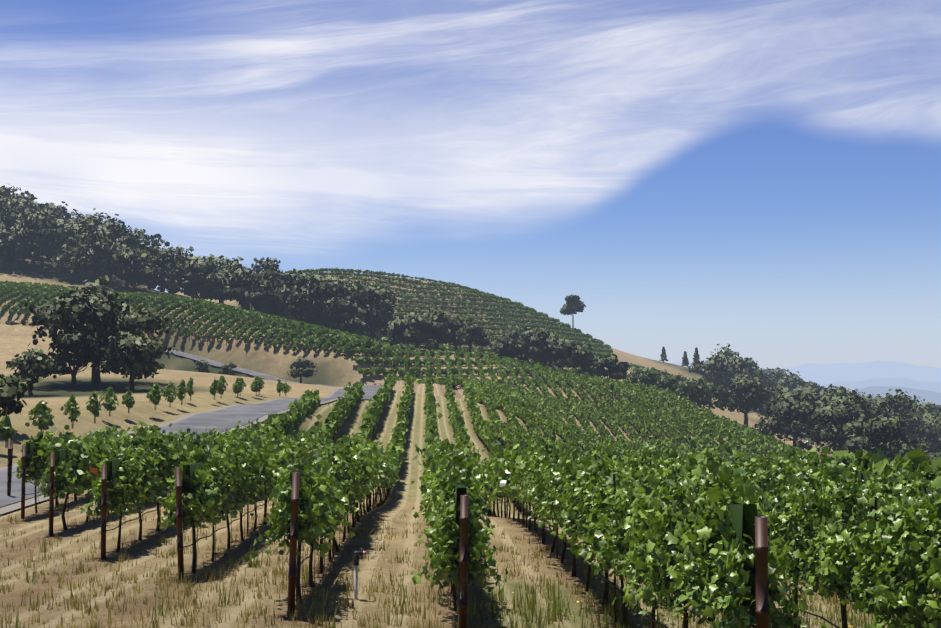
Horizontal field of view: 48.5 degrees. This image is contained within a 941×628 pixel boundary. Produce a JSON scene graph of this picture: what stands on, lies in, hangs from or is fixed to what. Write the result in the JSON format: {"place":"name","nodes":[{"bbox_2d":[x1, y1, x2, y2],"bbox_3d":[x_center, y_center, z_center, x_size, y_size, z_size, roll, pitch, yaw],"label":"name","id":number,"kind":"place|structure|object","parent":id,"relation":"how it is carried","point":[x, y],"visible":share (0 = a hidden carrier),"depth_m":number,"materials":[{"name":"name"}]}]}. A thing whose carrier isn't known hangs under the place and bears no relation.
{"place":"outdoors","nodes":[
{"label":"outdoors","id":0,"kind":"place"},
{"bbox_2d":[0,385,380,506],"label":"road","id":1,"kind":"structure","parent":0,"point":[227,418],"depth_m":61.19,"materials":[{"name":"grey asphalt"}]},
{"bbox_2d":[15,322,380,386],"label":"road","id":2,"kind":"structure","parent":0,"point":[212,362],"depth_m":196.01,"materials":[{"name":"grey asphalt"}]},
{"bbox_2d":[0,251,940,627],"bbox_3d":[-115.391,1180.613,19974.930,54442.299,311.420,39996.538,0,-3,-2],"label":"ground","id":3,"kind":"structure","parent":0,"point":[340,371],"depth_m":23.96,"materials":[{"name":"beige soil"}]},
{"bbox_2d":[0,280,77,287],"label":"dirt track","id":4,"kind":"structure","parent":3,"relation":"on","point":[11,282],"depth_m":269.73,"materials":[{"name":"beige soil"}]},
{"bbox_2d":[5,376,286,447],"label":"young vine stakes","id":5,"kind":"object","parent":3,"relation":"on","point":[6,444],"visible":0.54,"depth_m":56.60,"materials":[{"name":"brown wood"}]},
{"bbox_2d":[0,375,291,441],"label":"young vines foliage","id":6,"kind":"object","parent":3,"relation":"on","point":[40,410],"visible":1,"depth_m":56.75,"materials":[{"name":"green plant"}]},
{"bbox_2d":[10,322,321,384],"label":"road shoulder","id":7,"kind":"object","parent":3,"relation":"on","point":[210,364],"visible":0.17,"depth_m":196.86},
{"bbox_2d":[5,300,352,353],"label":"vine trunks","id":8,"kind":"object","parent":3,"relation":"on","point":[200,338],"visible":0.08,"depth_m":208.57,"materials":[{"name":"brown wood"}]},
{"bbox_2d":[0,386,376,513],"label":"road shoulder","id":9,"kind":"object","parent":3,"relation":"on","point":[12,506],"depth_m":59.25},
{"bbox_2d":[0,282,394,354],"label":"vines","id":10,"kind":"object","parent":3,"relation":"on","point":[254,321],"visible":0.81,"depth_m":216.10,"materials":[{"name":"green plant"}]},
{"bbox_2d":[0,183,398,337],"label":"forest trees","id":11,"kind":"object","parent":3,"relation":"on","point":[57,228],"depth_m":271.32,"materials":[{"name":"green plant"}]},
{"bbox_2d":[189,334,344,357],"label":"vineyard posts","id":12,"kind":"object","parent":3,"relation":"on","point":[245,344],"visible":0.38,"depth_m":203.11,"materials":[{"name":"wood"}]},
{"bbox_2d":[12,418,646,506],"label":"vines","id":13,"kind":"object","parent":3,"relation":"on","point":[378,466],"visible":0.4,"depth_m":27.34,"materials":[{"name":"green plant"}]},
{"bbox_2d":[354,565,357,598],"bbox_3d":[-1.596,3.749,14.588,0.048,0.550,0.048,0,-3,-2],"label":"irrigation pipe","id":14,"kind":"object","parent":3,"relation":"on","point":[356,581],"visible":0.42,"depth_m":14.57,"materials":[{"name":"grey plastic"}]},
{"bbox_2d":[353,551,362,564],"bbox_3d":[-1.564,3.407,14.603,0.148,0.194,0.096,0,-3,-2],"label":"irrigation valve","id":15,"kind":"object","parent":14,"relation":"on","point":[357,554],"visible":0.9,"depth_m":14.57,"materials":[{"name":"grey metal"}]},
{"bbox_2d":[0,241,714,417],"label":"trees","id":16,"kind":"object","parent":3,"relation":"on","point":[104,311],"depth_m":109.85,"materials":[{"name":"green plant"}]},
{"bbox_2d":[7,344,768,627],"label":"vineyard end posts","id":17,"kind":"object","parent":3,"relation":"on","point":[761,568],"visible":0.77,"depth_m":13.12,"materials":[{"name":"wood"}]},
{"bbox_2d":[94,320,734,411],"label":"hillside","id":18,"kind":"structure","parent":3,"relation":"on","point":[681,386],"depth_m":236.98,"materials":[{"name":"green plant"}]},
{"bbox_2d":[30,427,818,581],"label":"vines","id":19,"kind":"object","parent":3,"relation":"on","point":[330,493],"visible":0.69,"depth_m":17.66,"materials":[{"name":"green plant"}]},
{"bbox_2d":[89,467,97,473],"bbox_3d":[-7.570,3.141,20.994,0.161,0.140,0.011,1,-3,-11],"label":"flag tape","id":20,"kind":"object","parent":19,"relation":"attached to","point":[93,470],"visible":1,"depth_m":21.00,"materials":[{"name":"orange plastic"}]},
{"bbox_2d":[260,267,613,385],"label":"grapevines","id":21,"kind":"object","parent":3,"relation":"on","point":[561,327],"visible":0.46,"depth_m":350.88,"materials":[{"name":"green plant"}]},
{"bbox_2d":[0,496,917,627],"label":"grass tufts","id":22,"kind":"object","parent":3,"relation":"on","point":[555,604],"visible":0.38,"depth_m":14.81,"materials":[{"name":"plant"}]},
{"bbox_2d":[25,488,917,627],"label":"drip tube","id":23,"kind":"object","parent":3,"relation":"on","point":[649,618],"visible":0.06,"depth_m":16.95,"materials":[{"name":"black plastic"}]},
{"bbox_2d":[27,449,933,612],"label":"trellis wires","id":24,"kind":"object","parent":3,"relation":"on","point":[742,524],"depth_m":11.76,"materials":[{"name":"grey metal"}]},
{"bbox_2d":[28,476,940,627],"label":"grapevine trunks","id":25,"kind":"object","parent":3,"relation":"on","point":[606,590],"depth_m":19.23,"materials":[{"name":"brown wood"}]},
{"bbox_2d":[130,401,877,625],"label":"vineyard posts","id":26,"kind":"object","parent":3,"relation":"on","point":[614,485],"depth_m":19.89,"materials":[{"name":"wood"}]},
{"bbox_2d":[262,372,860,534],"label":"vines","id":27,"kind":"object","parent":3,"relation":"on","point":[309,402],"visible":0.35,"depth_m":81.06,"materials":[{"name":"green plant"}]},
{"bbox_2d":[340,331,817,462],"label":"vines","id":28,"kind":"object","parent":3,"relation":"on","point":[734,434],"visible":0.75,"depth_m":168.00,"materials":[{"name":"green plant"}]},
{"bbox_2d":[331,346,859,534],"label":"vine trunks","id":29,"kind":"object","parent":3,"relation":"on","point":[500,409],"visible":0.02,"depth_m":124.31,"materials":[{"name":"brown wood"}]},
{"bbox_2d":[610,384,614,405],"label":"owl box on pole","id":30,"kind":"object","parent":3,"relation":"on","point":[612,386],"visible":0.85,"depth_m":172.49,"materials":[{"name":"grey"}]},
{"bbox_2d":[627,362,671,383],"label":"vineyard rows","id":31,"kind":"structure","parent":3,"relation":"on","point":[634,365],"depth_m":331.51,"materials":[{"name":"green plant"}]},
{"bbox_2d":[410,446,940,627],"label":"vines","id":32,"kind":"object","parent":3,"relation":"on","point":[884,560],"visible":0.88,"depth_m":10.02,"materials":[{"name":"green plant"}]},
{"bbox_2d":[635,442,829,473],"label":"vines","id":33,"kind":"object","parent":3,"relation":"on","point":[706,461],"depth_m":25.13,"materials":[{"name":"green plant"}]},
{"bbox_2d":[687,343,940,464],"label":"forest trees","id":34,"kind":"object","parent":3,"relation":"on","point":[863,422],"depth_m":217.16,"materials":[{"name":"green plant"}]},
{"bbox_2d":[729,440,940,591],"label":"vines","id":35,"kind":"object","parent":3,"relation":"on","point":[847,491],"visible":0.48,"depth_m":18.91,"materials":[{"name":"green plant"}]},
{"bbox_2d":[781,447,940,532],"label":"vines","id":36,"kind":"object","parent":3,"relation":"on","point":[916,455],"visible":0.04,"depth_m":25.03,"materials":[{"name":"green plant"}]},
{"bbox_2d":[0,0,940,367],"label":"sky","id":37,"kind":"structure","parent":0,"point":[761,178],"materials":[{"name":"blue"}]},
{"bbox_2d":[26,392,940,615],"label":"grapevines","id":38,"kind":"object","parent":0,"point":[748,511],"visible":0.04,"depth_m":16.70,"materials":[{"name":"green plant"}]},
{"bbox_2d":[670,360,940,405],"bbox_3d":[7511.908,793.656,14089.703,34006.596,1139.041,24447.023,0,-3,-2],"label":"distant mountains","id":39,"kind":"structure","parent":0,"point":[875,378],"depth_m":15656.16,"materials":[{"name":"blue"}]}
]}

